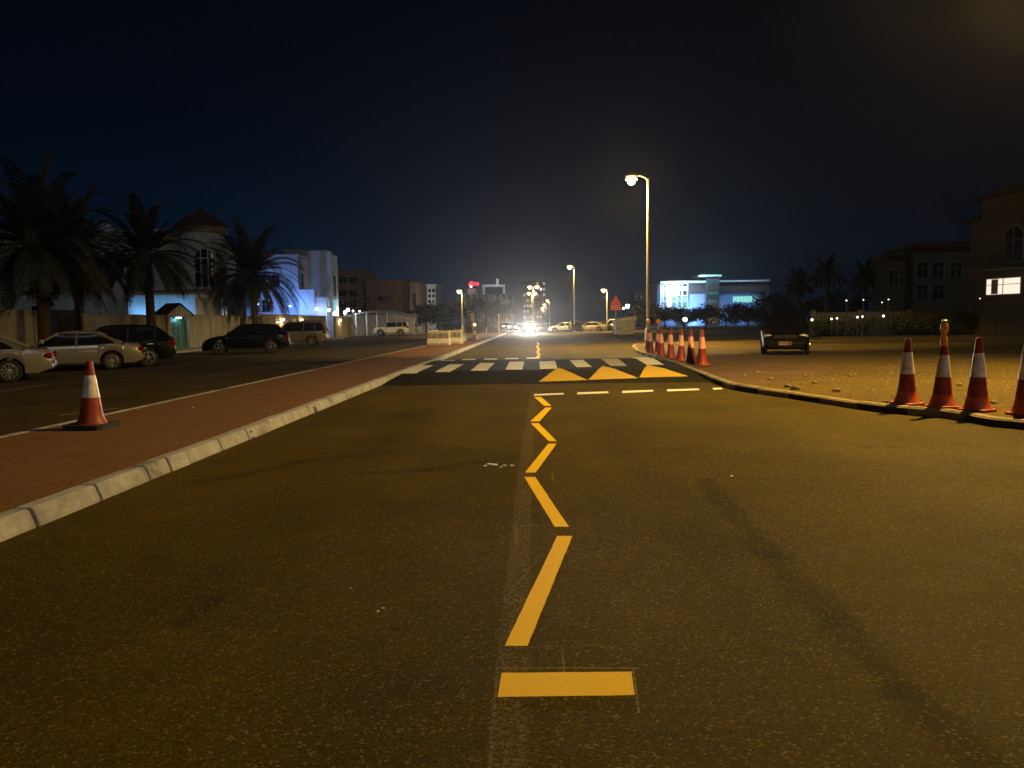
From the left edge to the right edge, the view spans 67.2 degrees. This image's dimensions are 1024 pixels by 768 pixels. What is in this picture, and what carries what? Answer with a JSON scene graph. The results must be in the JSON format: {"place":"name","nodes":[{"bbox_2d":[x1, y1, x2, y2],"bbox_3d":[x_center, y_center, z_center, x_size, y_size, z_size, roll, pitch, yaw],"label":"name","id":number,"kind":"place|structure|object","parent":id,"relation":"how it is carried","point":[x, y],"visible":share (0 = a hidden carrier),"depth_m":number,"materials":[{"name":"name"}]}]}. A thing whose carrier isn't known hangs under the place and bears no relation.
{"place":"outdoors","nodes":[
{"label":"outdoors","id":0,"kind":"place"},
{"bbox_2d":[0,334,470,435],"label":"parking lot","id":1,"kind":"structure","parent":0,"point":[131,385],"depth_m":24.30,"materials":[{"name":"asphalt"}]},
{"bbox_2d":[0,310,37,345],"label":"boundary wall","id":2,"kind":"structure","parent":1,"relation":"on","point":[20,326],"depth_m":35.94,"materials":[{"name":"paint"}]},
{"bbox_2d":[31,306,81,335],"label":"driveway gate","id":3,"kind":"structure","parent":2,"relation":"attached to","point":[64,320],"depth_m":39.47,"materials":[{"name":"black"}]},
{"bbox_2d":[0,334,57,381],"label":"parked car","id":4,"kind":"object","parent":1,"relation":"on","point":[27,360],"visible":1,"depth_m":22.66,"materials":[{"name":"grey paint"}]},
{"bbox_2d":[0,147,135,342],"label":"palm tree","id":5,"kind":"object","parent":1,"relation":"on","point":[40,221],"visible":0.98,"depth_m":33.67,"materials":[{"name":"green plant"}]},
{"bbox_2d":[2,183,137,312],"bbox_3d":[-26.053,-6.916,46.443,7.773,10.230,8.186,-1,5,2],"label":"palm tree","id":6,"kind":"object","parent":1,"relation":"on","point":[83,226],"visible":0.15,"depth_m":45.88,"materials":[{"name":"green plant"}]},
{"bbox_2d":[7,330,144,369],"bbox_3d":[-16.394,-1.255,28.725,4.860,1.472,2.076,-3,5,-25],"label":"parked car","id":7,"kind":"object","parent":1,"relation":"on","point":[78,347],"visible":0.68,"depth_m":28.24,"materials":[{"name":"silver paint"}]},
{"bbox_2d":[62,324,177,368],"bbox_3d":[-15.889,-1.522,30.653,4.710,1.682,2.136,-3,5,-22],"label":"parked car","id":8,"kind":"object","parent":1,"relation":"on","point":[161,342],"visible":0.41,"depth_m":30.35,"materials":[{"name":"black paint"}]},
{"bbox_2d":[0,207,242,315],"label":"tower villa","id":9,"kind":"object","parent":1,"relation":"on","point":[207,235],"visible":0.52,"depth_m":61.63,"materials":[{"name":"paint"}]},
{"bbox_2d":[193,247,215,286],"bbox_3d":[-24.585,-9.297,61.607,1.659,3.240,0.264,-3,5,-24],"label":"arched window","id":10,"kind":"structure","parent":9,"relation":"in","point":[207,255],"depth_m":61.52,"materials":[{"name":"glass"}]},
{"bbox_2d":[81,313,164,348],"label":"boundary wall","id":11,"kind":"structure","parent":1,"relation":"on","point":[92,322],"depth_m":43.74,"materials":[{"name":"paint"}]},
{"bbox_2d":[80,187,216,347],"bbox_3d":[-20.919,-6.496,44.253,7.341,9.601,7.176,-3,5,-27],"label":"palm tree","id":12,"kind":"object","parent":1,"relation":"on","point":[146,238],"visible":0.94,"depth_m":43.23,"materials":[{"name":"green plant"}]},
{"bbox_2d":[124,294,206,318],"bbox_3d":[-26.123,-4.708,58.314,5.500,4.000,1.800,-1,5,2],"label":"garden annex","id":13,"kind":"object","parent":1,"relation":"on","point":[192,303],"visible":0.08,"depth_m":57.51,"materials":[{"name":"white paint"}]},
{"bbox_2d":[155,303,193,347],"bbox_3d":[-22.646,-3.850,51.680,0.980,3.153,3.975,-1,5,2],"label":"entrance porch","id":14,"kind":"object","parent":1,"relation":"on","point":[178,328],"visible":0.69,"depth_m":51.64,"materials":[{"name":"paint"}]},
{"bbox_2d":[170,318,186,347],"bbox_3d":[-22.440,-3.412,51.709,0.140,2.070,2.650,-1,5,2],"label":"door","id":15,"kind":"structure","parent":14,"relation":"in","point":[178,325],"depth_m":51.93,"materials":[{"name":"green"}]},
{"bbox_2d":[191,315,259,346],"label":"boundary wall","id":16,"kind":"structure","parent":1,"relation":"on","point":[204,327],"depth_m":57.00,"materials":[{"name":"paint"}]},
{"bbox_2d":[202,324,290,354],"bbox_3d":[-14.920,-2.557,43.405,4.710,1.682,2.136,-2,5,-13],"label":"parked car","id":17,"kind":"object","parent":1,"relation":"on","point":[249,336],"visible":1,"depth_m":42.64,"materials":[{"name":"black paint"}]},
{"bbox_2d":[191,214,309,323],"bbox_3d":[-20.843,-8.404,61.840,8.882,10.596,9.541,-1,5,2],"label":"palm tree","id":18,"kind":"object","parent":1,"relation":"on","point":[246,283],"visible":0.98,"depth_m":60.38,"materials":[{"name":"green plant"}]},
{"bbox_2d":[245,249,338,336],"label":"white villa","id":19,"kind":"object","parent":1,"relation":"on","point":[319,283],"visible":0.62,"depth_m":98.51,"materials":[{"name":"paint"}]},
{"bbox_2d":[259,314,325,335],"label":"boundary wall","id":20,"kind":"structure","parent":1,"relation":"on","point":[270,318],"depth_m":72.99,"materials":[{"name":"beige paint"}]},
{"bbox_2d":[268,320,328,345],"bbox_3d":[-16.420,-3.823,57.992,5.060,1.918,2.176,-1,5,-7],"label":"parked car","id":21,"kind":"object","parent":1,"relation":"on","point":[300,330],"visible":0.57,"depth_m":57.28,"materials":[{"name":"brown paint"}]},
{"bbox_2d":[333,316,352,337],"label":"boundary wall","id":22,"kind":"structure","parent":1,"relation":"on","point":[342,328],"depth_m":96.03,"materials":[{"name":"beige paint"}]},
{"bbox_2d":[356,310,418,334],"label":"carport","id":23,"kind":"object","parent":1,"relation":"on","point":[401,314],"visible":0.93,"depth_m":104.19,"materials":[{"name":"metal"}]},
{"bbox_2d":[373,321,409,335],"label":"parked car","id":24,"kind":"object","parent":1,"relation":"on","point":[400,327],"visible":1,"depth_m":103.84,"materials":[{"name":"white paint"}]},
{"bbox_2d":[0,333,502,512],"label":"sidewalk","id":25,"kind":"structure","parent":0,"point":[38,464],"depth_m":10.73,"materials":[{"name":"brick"}]},
{"bbox_2d":[62,361,119,430],"bbox_3d":[-5.971,0.150,10.912,0.580,0.954,0.580,1,5,2],"label":"traffic cone","id":26,"kind":"object","parent":25,"relation":"on","point":[91,417],"visible":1,"depth_m":10.82,"materials":[{"name":"plastic"}]},
{"bbox_2d":[427,330,450,344],"bbox_3d":[-4.748,-3.003,49.969,1.500,0.970,0.560,0,5,10],"label":"plastic barrier","id":27,"kind":"object","parent":25,"relation":"on","point":[438,338],"visible":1,"depth_m":49.79,"materials":[{"name":"plastic"}]},
{"bbox_2d":[448,330,462,343],"bbox_3d":[-4.023,-3.206,52.378,1.300,0.970,0.560,0,5,12],"label":"plastic barrier","id":28,"kind":"object","parent":25,"relation":"on","point":[456,337],"visible":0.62,"depth_m":52.15,"materials":[{"name":"plastic"}]},
{"bbox_2d":[176,337,344,352],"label":"sidewalk","id":29,"kind":"structure","parent":0,"point":[184,350],"depth_m":49.24,"materials":[{"name":"concrete"}]},
{"bbox_2d":[338,269,377,315],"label":"apartment building","id":30,"kind":"structure","parent":0,"point":[351,288],"depth_m":150.06,"materials":[{"name":"brown paint"}]},
{"bbox_2d":[363,280,427,330],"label":"apartment building","id":31,"kind":"structure","parent":0,"point":[399,295],"depth_m":147.89,"materials":[{"name":"brown paint"}]},
{"bbox_2d":[425,284,441,328],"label":"apartment building","id":32,"kind":"structure","parent":0,"point":[433,293],"depth_m":229.62,"materials":[{"name":"white paint"}]},
{"bbox_2d":[464,279,513,328],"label":"office building","id":33,"kind":"structure","parent":0,"point":[503,297],"depth_m":219.19,"materials":[{"name":"concrete"}]},
{"bbox_2d":[0,325,1023,767],"bbox_3d":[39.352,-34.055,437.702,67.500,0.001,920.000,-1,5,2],"label":"road","id":34,"kind":"structure","parent":0,"point":[812,585],"depth_m":4.45,"materials":[{"name":"asphalt"}]},
{"bbox_2d":[522,281,546,324],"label":"apartment tower","id":35,"kind":"structure","parent":34,"relation":"on","point":[540,296],"depth_m":427.46,"materials":[{"name":"concrete"}]},
{"bbox_2d":[505,536,571,645],"bbox_3d":[0.202,1.180,4.641,0.112,0.001,1.942,0,5,11],"label":"zigzag stroke","id":36,"kind":"object","parent":34,"relation":"on","point":[522,631],"visible":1,"depth_m":4.36,"materials":[{"name":"yellow paint"}]},
{"bbox_2d":[525,444,555,472],"bbox_3d":[0.353,0.837,8.890,0.111,0.001,1.919,0,5,10],"label":"zigzag stroke","id":37,"kind":"object","parent":34,"relation":"on","point":[539,460],"visible":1,"depth_m":8.70,"materials":[{"name":"yellow paint"}]},
{"bbox_2d":[531,423,555,440],"bbox_3d":[0.437,0.673,10.930,0.121,0.001,1.847,-1,5,-5],"label":"zigzag stroke","id":38,"kind":"object","parent":34,"relation":"on","point":[543,431],"visible":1,"depth_m":10.87,"materials":[{"name":"yellow paint"}]},
{"bbox_2d":[381,357,710,385],"bbox_3d":[1.102,-0.564,25.917,8.480,0.175,13.200,-1,5,2],"label":"raised crossing","id":39,"kind":"object","parent":34,"relation":"on","point":[530,372],"visible":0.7,"depth_m":22.02,"materials":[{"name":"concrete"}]},
{"bbox_2d":[539,368,586,381],"bbox_3d":[1.385,-0.287,21.902,1.289,0.097,4.301,-1,5,2],"label":"ramp triangle","id":40,"kind":"object","parent":39,"relation":"on","point":[558,374],"visible":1,"depth_m":20.99,"materials":[{"name":"yellow paint"}]},
{"bbox_2d":[589,366,636,379],"bbox_3d":[2.728,-0.352,22.417,1.335,0.088,4.745,-1,5,2],"label":"ramp triangle","id":41,"kind":"object","parent":39,"relation":"on","point":[603,372],"visible":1,"depth_m":21.35,"materials":[{"name":"yellow paint"}]},
{"bbox_2d":[640,365,685,376],"bbox_3d":[4.116,-0.405,22.759,1.313,0.075,4.646,-1,5,2],"label":"ramp triangle","id":42,"kind":"object","parent":39,"relation":"on","point":[650,371],"visible":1,"depth_m":21.68,"materials":[{"name":"yellow paint"}]},
{"bbox_2d":[525,477,568,526],"bbox_3d":[0.278,1.007,6.784,0.110,0.001,1.927,-1,5,-6],"label":"zigzag stroke","id":43,"kind":"object","parent":34,"relation":"on","point":[552,511],"visible":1,"depth_m":6.59,"materials":[{"name":"yellow paint"}]},
{"bbox_2d":[548,322,572,331],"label":"parked car","id":44,"kind":"object","parent":34,"relation":"on","point":[562,326],"visible":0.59,"depth_m":116.71,"materials":[{"name":"white paint"}]},
{"bbox_2d":[498,672,634,696],"bbox_3d":[0.235,1.286,3.304,0.582,0.001,0.232,-1,5,2],"label":"yellow bar","id":45,"kind":"object","parent":34,"relation":"on","point":[564,684],"visible":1,"depth_m":3.30,"materials":[{"name":"paint"}]},
{"bbox_2d":[806,319,842,334],"bbox_3d":[24.697,-4.737,62.983,4.776,1.580,1.676,-1,5,2],"label":"bush","id":46,"kind":"object","parent":34,"relation":"on","point":[816,327],"visible":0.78,"depth_m":62.75,"materials":[{"name":"green plant"}]},
{"bbox_2d":[632,340,1023,429],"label":"pale kerb","id":47,"kind":"structure","parent":34,"relation":"on","point":[957,415],"depth_m":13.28,"materials":[{"name":"concrete"}]},
{"bbox_2d":[806,313,860,332],"bbox_3d":[26.641,-4.993,62.982,5.047,1.687,1.947,-1,5,2],"label":"bush","id":48,"kind":"object","parent":34,"relation":"on","point":[825,320],"visible":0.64,"depth_m":62.78,"materials":[{"name":"green plant"}]},
{"bbox_2d":[830,317,891,334],"bbox_3d":[28.235,-4.715,61.934,5.098,1.596,1.937,-1,5,2],"label":"bush","id":49,"kind":"object","parent":34,"relation":"on","point":[852,328],"visible":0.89,"depth_m":61.96,"materials":[{"name":"green plant"}]},
{"bbox_2d":[859,312,914,331],"bbox_3d":[30.066,-4.956,61.948,4.302,1.696,1.699,-1,5,2],"label":"bush","id":50,"kind":"object","parent":34,"relation":"on","point":[896,321],"visible":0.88,"depth_m":61.77,"materials":[{"name":"green plant"}]},
{"bbox_2d":[809,309,967,336],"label":"garden wall","id":51,"kind":"structure","parent":34,"relation":"on","point":[859,314],"depth_m":64.08,"materials":[{"name":"paint"}]},
{"bbox_2d":[884,312,939,332],"bbox_3d":[31.929,-4.913,61.425,4.812,1.722,1.841,-1,5,2],"label":"bush","id":52,"kind":"object","parent":34,"relation":"on","point":[913,324],"visible":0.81,"depth_m":61.25,"materials":[{"name":"green plant"}]},
{"bbox_2d":[913,311,967,332],"bbox_3d":[33.931,-4.907,60.882,4.428,1.847,2.019,-1,5,2],"label":"bush","id":53,"kind":"object","parent":34,"relation":"on","point":[930,325],"visible":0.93,"depth_m":60.58,"materials":[{"name":"green plant"}]},
{"bbox_2d":[945,312,978,331],"bbox_3d":[36.167,-4.957,60.807,4.263,1.742,2.034,-1,5,2],"label":"bush","id":54,"kind":"object","parent":34,"relation":"on","point":[969,322],"visible":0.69,"depth_m":60.42,"materials":[{"name":"green plant"}]},
{"bbox_2d":[0,0,1023,323],"label":"sky","id":55,"kind":"structure","parent":0,"point":[449,144],"materials":[{"name":"black"}]},
{"bbox_2d":[419,319,808,338],"bbox_3d":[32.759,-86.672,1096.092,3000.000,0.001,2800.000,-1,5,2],"label":"ground","id":56,"kind":"structure","parent":0,"point":[729,331],"depth_m":109.52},
{"bbox_2d":[0,333,481,437],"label":"edge kerb","id":57,"kind":"structure","parent":56,"relation":"on","point":[21,432],"depth_m":14.66,"materials":[{"name":"concrete"}]},
{"bbox_2d":[0,332,506,541],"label":"kerb","id":58,"kind":"structure","parent":56,"relation":"on","point":[18,520],"depth_m":7.95,"materials":[{"name":"concrete"}]},
{"bbox_2d":[344,313,424,335],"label":"sheet fence","id":59,"kind":"object","parent":56,"relation":"on","point":[366,325],"visible":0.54,"depth_m":108.43,"materials":[{"name":"metal"}]},
{"bbox_2d":[404,308,428,323],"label":"tree","id":60,"kind":"object","parent":56,"relation":"on","point":[423,316],"visible":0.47,"depth_m":117.33,"materials":[{"name":"green plant"}]},
{"bbox_2d":[412,303,440,332],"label":"tree","id":61,"kind":"object","parent":56,"relation":"on","point":[432,317],"visible":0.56,"depth_m":126.77,"materials":[{"name":"green plant"}]},
{"bbox_2d":[421,302,452,329],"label":"tree","id":62,"kind":"object","parent":56,"relation":"on","point":[444,313],"visible":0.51,"depth_m":133.43,"materials":[{"name":"green plant"}]},
{"bbox_2d":[435,302,469,329],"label":"tree","id":63,"kind":"object","parent":56,"relation":"on","point":[456,311],"visible":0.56,"depth_m":138.92,"materials":[{"name":"green plant"}]},
{"bbox_2d":[451,296,487,321],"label":"tree","id":64,"kind":"object","parent":56,"relation":"on","point":[478,304],"visible":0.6,"depth_m":147.72,"materials":[{"name":"green plant"}]},
{"bbox_2d":[468,298,504,329],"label":"tree","id":65,"kind":"object","parent":56,"relation":"on","point":[497,305],"visible":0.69,"depth_m":163.43,"materials":[{"name":"green plant"}]},
{"bbox_2d":[481,301,515,328],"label":"tree","id":66,"kind":"object","parent":56,"relation":"on","point":[507,310],"visible":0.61,"depth_m":184.45,"materials":[{"name":"green plant"}]},
{"bbox_2d":[576,322,606,331],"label":"parked car","id":67,"kind":"object","parent":56,"relation":"on","point":[597,326],"visible":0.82,"depth_m":116.48,"materials":[{"name":"beige paint"}]},
{"bbox_2d":[606,316,636,336],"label":"waste bin","id":68,"kind":"object","parent":56,"relation":"on","point":[624,325],"visible":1,"depth_m":74.88,"materials":[{"name":"metal"}]},
{"bbox_2d":[629,300,667,321],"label":"tree","id":69,"kind":"object","parent":56,"relation":"on","point":[657,312],"visible":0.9,"depth_m":126.10,"materials":[{"name":"green plant"}]},
{"bbox_2d":[666,308,701,325],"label":"hedge","id":70,"kind":"object","parent":56,"relation":"on","point":[678,315],"visible":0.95,"depth_m":132.17,"materials":[{"name":"green plant"}]},
{"bbox_2d":[688,307,722,325],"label":"hedge","id":71,"kind":"object","parent":56,"relation":"on","point":[706,313],"visible":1,"depth_m":132.64,"materials":[{"name":"green plant"}]},
{"bbox_2d":[715,309,753,325],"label":"hedge","id":72,"kind":"object","parent":56,"relation":"on","point":[733,318],"visible":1,"depth_m":132.03,"materials":[{"name":"green plant"}]},
{"bbox_2d":[728,301,766,327],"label":"tree","id":73,"kind":"object","parent":56,"relation":"on","point":[743,308],"visible":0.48,"depth_m":142.53,"materials":[{"name":"green plant"}]},
{"bbox_2d":[742,307,765,323],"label":"tree","id":74,"kind":"object","parent":56,"relation":"on","point":[757,317],"visible":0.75,"depth_m":131.96,"materials":[{"name":"green plant"}]},
{"bbox_2d":[750,290,787,314],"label":"tree","id":75,"kind":"object","parent":56,"relation":"on","point":[765,299],"visible":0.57,"depth_m":127.59,"materials":[{"name":"green plant"}]},
{"bbox_2d":[765,294,806,312],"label":"tree","id":76,"kind":"object","parent":56,"relation":"on","point":[780,305],"visible":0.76,"depth_m":117.33,"materials":[{"name":"green plant"}]},
{"bbox_2d":[778,265,818,312],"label":"palm tree","id":77,"kind":"object","parent":56,"relation":"on","point":[797,285],"visible":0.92,"depth_m":102.62,"materials":[{"name":"green plant"}]},
{"bbox_2d":[787,296,839,317],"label":"tree","id":78,"kind":"object","parent":56,"relation":"on","point":[810,305],"visible":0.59,"depth_m":108.92,"materials":[{"name":"green plant"}]},
{"bbox_2d":[804,252,850,312],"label":"palm tree","id":79,"kind":"object","parent":56,"relation":"on","point":[828,267],"visible":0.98,"depth_m":97.57,"materials":[{"name":"green plant"}]},
{"bbox_2d":[846,259,875,311],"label":"palm tree","id":80,"kind":"object","parent":56,"relation":"on","point":[866,281],"visible":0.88,"depth_m":95.44,"materials":[{"name":"green plant"}]},
{"bbox_2d":[868,240,970,311],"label":"villa","id":81,"kind":"object","parent":56,"relation":"on","point":[924,276],"visible":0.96,"depth_m":90.04,"materials":[{"name":"beige paint"}]},
{"bbox_2d":[888,270,900,285],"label":"window","id":82,"kind":"structure","parent":81,"relation":"in","point":[892,274],"depth_m":90.96,"materials":[{"name":"grey"}]},
{"bbox_2d":[898,270,908,285],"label":"window","id":83,"kind":"structure","parent":81,"relation":"in","point":[904,274],"depth_m":90.92,"materials":[{"name":"grey"}]},
{"bbox_2d":[916,262,928,277],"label":"window","id":84,"kind":"structure","parent":81,"relation":"in","point":[921,267],"depth_m":89.79,"materials":[{"name":"grey"}]},
{"bbox_2d":[916,284,928,299],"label":"window","id":85,"kind":"structure","parent":81,"relation":"in","point":[921,289],"depth_m":90.01,"materials":[{"name":"grey"}]},
{"bbox_2d":[932,262,944,277],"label":"window","id":86,"kind":"structure","parent":81,"relation":"in","point":[938,268],"depth_m":89.75,"materials":[{"name":"grey"}]},
{"bbox_2d":[932,284,944,299],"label":"window","id":87,"kind":"structure","parent":81,"relation":"in","point":[937,289],"depth_m":89.95,"materials":[{"name":"grey"}]},
{"bbox_2d":[950,262,962,277],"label":"window","id":88,"kind":"structure","parent":81,"relation":"in","point":[956,268],"depth_m":89.68,"materials":[{"name":"grey"}]},
{"bbox_2d":[630,289,645,324],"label":"apartment building","id":89,"kind":"structure","parent":0,"point":[637,295],"depth_m":297.05,"materials":[{"name":"concrete"}]},
{"bbox_2d":[650,275,769,325],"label":"modern building","id":90,"kind":"structure","parent":0,"point":[712,290],"depth_m":197.44,"materials":[{"name":"silver metal"}]},
{"bbox_2d":[635,344,839,385],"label":"sidewalk","id":91,"kind":"structure","parent":0,"point":[721,360],"depth_m":22.63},
{"bbox_2d":[625,173,649,342],"bbox_3d":[7.279,-7.147,44.373,1.558,9.820,0.620,-1,5,2],"label":"street lamp","id":92,"kind":"object","parent":91,"relation":"on","point":[631,178],"visible":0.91,"depth_m":44.26,"materials":[{"name":"metal"}]},
{"bbox_2d":[654,328,665,355],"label":"traffic cone","id":93,"kind":"object","parent":91,"relation":"on","point":[660,351],"visible":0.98,"depth_m":30.55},
{"bbox_2d":[664,328,675,358],"bbox_3d":[5.925,-1.520,28.753,0.420,1.114,0.420,-5,7,-44],"label":"traffic cone","id":94,"kind":"object","parent":91,"relation":"on","point":[670,354],"visible":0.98,"depth_m":28.66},
{"bbox_2d":[674,329,685,360],"bbox_3d":[5.935,-1.381,27.012,0.420,1.114,0.420,2,5,23],"label":"traffic cone","id":95,"kind":"object","parent":91,"relation":"on","point":[681,356],"visible":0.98,"depth_m":26.92,"materials":[{"name":"plastic"}]},
{"bbox_2d":[683,329,695,363],"bbox_3d":[5.787,-1.210,24.911,0.420,1.114,0.420,0,4,0],"label":"traffic cone","id":96,"kind":"object","parent":91,"relation":"on","point":[690,358],"visible":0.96,"depth_m":24.82,"materials":[{"name":"plastic"}]},
{"bbox_2d":[694,329,709,364],"bbox_3d":[5.988,-1.160,24.251,0.420,1.114,0.420,-3,6,-23],"label":"traffic cone","id":97,"kind":"object","parent":91,"relation":"on","point":[702,359],"visible":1,"depth_m":24.16,"materials":[{"name":"plastic"}]},
{"bbox_2d":[636,334,1023,418],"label":"sand lot","id":98,"kind":"structure","parent":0,"point":[864,352],"depth_m":24.86,"materials":[{"name":"sand"}]},
{"bbox_2d":[758,312,812,353],"bbox_3d":[11.362,-2.141,32.078,2.136,1.682,4.510,1,5,19],"label":"parked car","id":99,"kind":"object","parent":98,"relation":"on","point":[786,330],"visible":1,"depth_m":30.44,"materials":[{"name":"black paint"}]},
{"bbox_2d":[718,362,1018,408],"bbox_3d":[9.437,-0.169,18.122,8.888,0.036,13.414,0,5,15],"label":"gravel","id":100,"kind":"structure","parent":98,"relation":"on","point":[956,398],"depth_m":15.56,"materials":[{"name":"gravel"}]},
{"bbox_2d":[889,338,923,405],"bbox_3d":[6.431,-0.207,12.528,0.420,1.074,0.420,-3,6,-15],"label":"traffic cone","id":101,"kind":"object","parent":98,"relation":"on","point":[906,393],"visible":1,"depth_m":12.44,"materials":[{"name":"plastic"}]},
{"bbox_2d":[924,346,960,408],"bbox_3d":[6.720,-0.149,12.000,0.420,1.034,0.420,0,3,-4],"label":"traffic cone","id":102,"kind":"object","parent":98,"relation":"on","point":[942,396],"visible":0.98,"depth_m":11.91,"materials":[{"name":"plastic"}]},
{"bbox_2d":[940,320,948,345],"bbox_3d":[6.702,-0.791,11.938,0.116,0.405,0.116,-1,5,2],"label":"warning lamp","id":103,"kind":"object","parent":102,"relation":"on","point":[944,328],"visible":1,"depth_m":11.90,"materials":[{"name":"orange plastic"}]},
{"bbox_2d":[957,338,996,411],"bbox_3d":[6.989,-0.147,11.549,0.420,1.094,0.420,-3,5,-27],"label":"traffic cone","id":104,"kind":"object","parent":98,"relation":"on","point":[977,398],"visible":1,"depth_m":11.46,"materials":[{"name":"plastic"}]},
{"bbox_2d":[958,180,1023,334],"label":"lit villa","id":105,"kind":"object","parent":98,"relation":"on","point":[996,278],"visible":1,"depth_m":57.20,"materials":[{"name":"beige paint"}]},
{"bbox_2d":[985,276,1021,295],"bbox_3d":[36.271,-7.222,56.902,0.100,1.330,3.180,-2,5,-12],"label":"window","id":106,"kind":"structure","parent":105,"relation":"in","point":[1006,285],"depth_m":56.60,"materials":[{"name":"grey"}]},
{"bbox_2d":[1002,225,1023,263],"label":"window","id":107,"kind":"structure","parent":105,"relation":"in","point":[1014,235],"depth_m":55.86,"materials":[{"name":"grey"}]},
{"bbox_2d":[1005,344,1023,415],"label":"traffic cone","id":108,"kind":"object","parent":98,"relation":"on","point":[1017,408],"visible":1,"depth_m":10.98,"materials":[{"name":"plastic"}]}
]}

